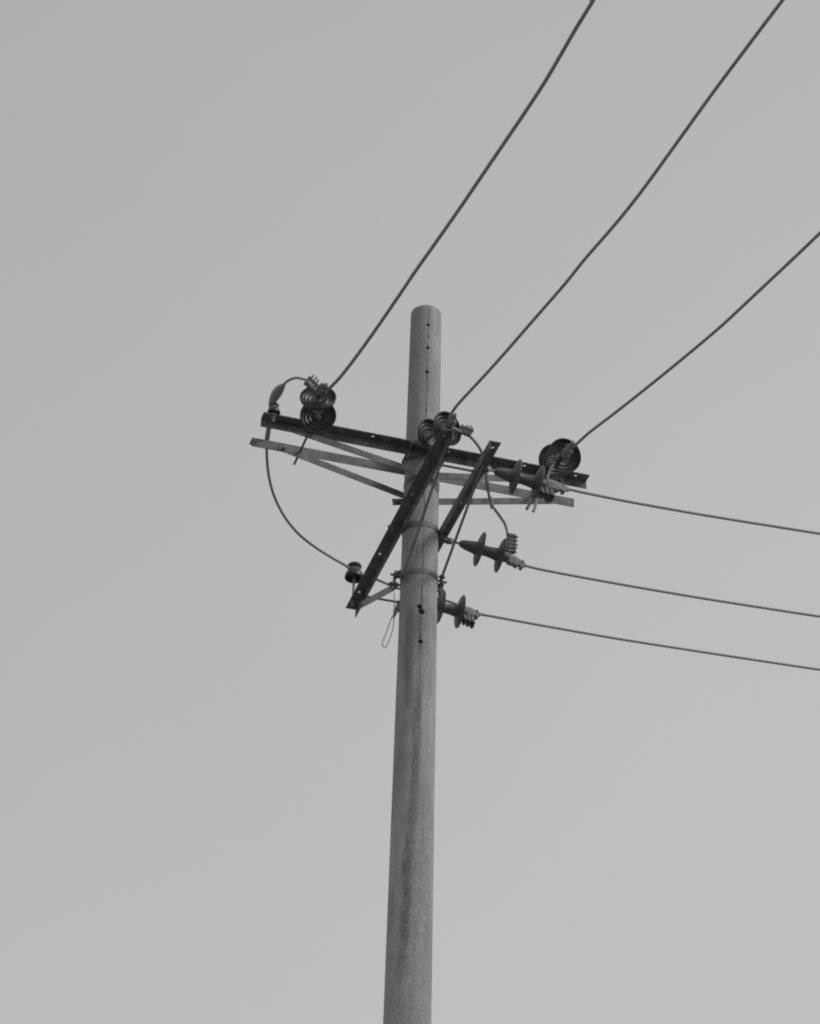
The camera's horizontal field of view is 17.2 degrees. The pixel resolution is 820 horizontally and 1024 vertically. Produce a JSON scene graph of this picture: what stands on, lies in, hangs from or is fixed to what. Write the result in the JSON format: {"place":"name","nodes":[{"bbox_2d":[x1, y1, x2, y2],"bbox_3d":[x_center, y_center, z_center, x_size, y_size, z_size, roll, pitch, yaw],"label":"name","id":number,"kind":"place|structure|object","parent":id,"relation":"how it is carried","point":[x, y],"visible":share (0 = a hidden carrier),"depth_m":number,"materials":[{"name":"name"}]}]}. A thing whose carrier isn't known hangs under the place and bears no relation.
{"place":"outdoors","nodes":[
{"label":"outdoors","id":0,"kind":"place"},
{"bbox_2d":[0,0,819,1023],"label":"sky","id":1,"kind":"structure","parent":0,"point":[207,206],"materials":[{"name":"grey"}]},
{"bbox_3d":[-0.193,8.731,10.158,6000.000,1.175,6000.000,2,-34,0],"label":"ground","id":2,"kind":"structure","parent":0,"visible":0},
{"bbox_2d":[249,305,589,1023],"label":"utility pole","id":3,"kind":"object","parent":2,"relation":"on","point":[408,967],"visible":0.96,"depth_m":15.52,"materials":[{"name":"concrete"}]},
{"bbox_2d":[267,402,279,421],"bbox_3d":[-0.800,-0.583,15.898,0.078,0.130,0.078,2,-34,0],"label":"pin insulator","id":4,"kind":"object","parent":3,"relation":"attached to","point":[273,408],"visible":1,"depth_m":15.88,"materials":[{"name":"ceramic"}]},
{"bbox_2d":[300,375,335,431],"bbox_3d":[-0.533,-0.595,15.723,0.214,0.229,0.488,2,-34,0],"label":"strain insulator","id":5,"kind":"object","parent":3,"relation":"attached to","point":[317,414],"visible":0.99,"depth_m":15.68,"materials":[{"name":"ceramic"}]},
{"bbox_2d":[265,376,456,603],"bbox_3d":[-0.387,-0.067,16.307,0.667,0.738,1.960,-16,-37,24],"label":"jumper wire","id":6,"kind":"object","parent":5,"relation":"attached to","point":[276,393],"visible":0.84,"depth_m":16.15,"materials":[{"name":"black metal"}]},
{"bbox_2d":[320,0,594,398],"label":"overhead wire","id":7,"kind":"object","parent":5,"relation":"attached to","point":[487,167],"visible":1,"depth_m":13.77,"materials":[{"name":"black metal"}]},
{"bbox_2d":[345,561,362,605],"bbox_3d":[-0.346,0.449,16.700,0.120,0.307,0.120,2,-34,0],"label":"pin insulator","id":8,"kind":"object","parent":3,"relation":"attached to","point":[353,574],"visible":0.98,"depth_m":16.72,"materials":[{"name":"ceramic"}]},
{"bbox_2d":[382,592,397,647],"bbox_3d":[-0.117,0.659,16.453,0.103,0.402,0.020,18,-37,-22],"label":"loose wire","id":9,"kind":"object","parent":3,"relation":"hanging from","point":[390,621],"visible":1,"depth_m":16.44,"materials":[{"name":"grey metal"}]},
{"bbox_2d":[409,411,473,451],"bbox_3d":[0.148,-0.459,15.913,0.437,0.230,0.235,-22,-40,31],"label":"strain insulator","id":10,"kind":"object","parent":3,"relation":"attached to","point":[428,430],"visible":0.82,"depth_m":15.88,"materials":[{"name":"ceramic"}]},
{"bbox_2d":[445,0,784,427],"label":"overhead wire","id":11,"kind":"object","parent":10,"relation":"attached to","point":[654,173],"visible":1,"depth_m":13.86,"materials":[{"name":"black metal"}]},
{"bbox_2d":[437,590,480,628],"bbox_3d":[0.196,0.590,16.657,0.497,0.221,0.213,11,-35,-13],"label":"strain insulator","id":12,"kind":"object","parent":3,"relation":"attached to","point":[462,612],"visible":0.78,"depth_m":16.64,"materials":[{"name":"ceramic"}]},
{"bbox_2d":[480,613,819,670],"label":"overhead wire","id":13,"kind":"object","parent":12,"relation":"attached to","point":[646,643],"visible":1,"depth_m":16.96,"materials":[{"name":"grey metal"}]},
{"bbox_2d":[440,532,525,572],"bbox_3d":[0.435,0.215,16.040,0.531,0.267,0.213,11,-35,-13],"label":"strain insulator","id":14,"kind":"object","parent":3,"relation":"attached to","point":[500,554],"visible":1,"depth_m":16.01,"materials":[{"name":"ceramic"}]},
{"bbox_2d":[451,427,510,553],"bbox_3d":[0.418,-0.129,15.936,0.074,0.501,0.763,-13,-37,21],"label":"jumper wire","id":15,"kind":"object","parent":14,"relation":"attached to","point":[487,487],"visible":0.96,"depth_m":16.09,"materials":[{"name":"black metal"}]},
{"bbox_2d":[525,564,819,617],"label":"overhead wire","id":16,"kind":"object","parent":14,"relation":"attached to","point":[668,592],"visible":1,"depth_m":16.26,"materials":[{"name":"grey metal"}]},
{"bbox_2d":[479,459,569,501],"bbox_3d":[0.646,-0.186,15.467,0.558,0.226,0.213,11,-35,-13],"label":"strain insulator","id":17,"kind":"object","parent":3,"relation":"attached to","point":[537,483],"visible":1,"depth_m":15.44,"materials":[{"name":"ceramic"}]},
{"bbox_2d":[569,488,819,534],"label":"overhead wire","id":18,"kind":"object","parent":17,"relation":"attached to","point":[691,512],"visible":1,"depth_m":15.69,"materials":[{"name":"grey metal"}]},
{"bbox_2d":[538,438,580,478],"bbox_3d":[0.887,-0.295,16.032,0.250,0.289,0.452,2,-34,0],"label":"strain insulator","id":19,"kind":"object","parent":3,"relation":"attached to","point":[567,461],"visible":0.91,"depth_m":16.00,"materials":[{"name":"ceramic"}]},
{"bbox_2d":[525,454,560,512],"bbox_3d":[0.792,-0.181,15.628,0.078,0.602,0.368,-19,-39,28],"label":"jumper wire","id":20,"kind":"object","parent":19,"relation":"attached to","point":[534,501],"visible":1,"depth_m":15.41,"materials":[{"name":"metal"}]},
{"bbox_2d":[572,231,819,449],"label":"overhead wire","id":21,"kind":"object","parent":19,"relation":"attached to","point":[763,286],"visible":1,"depth_m":14.71,"materials":[{"name":"black metal"}]}
]}

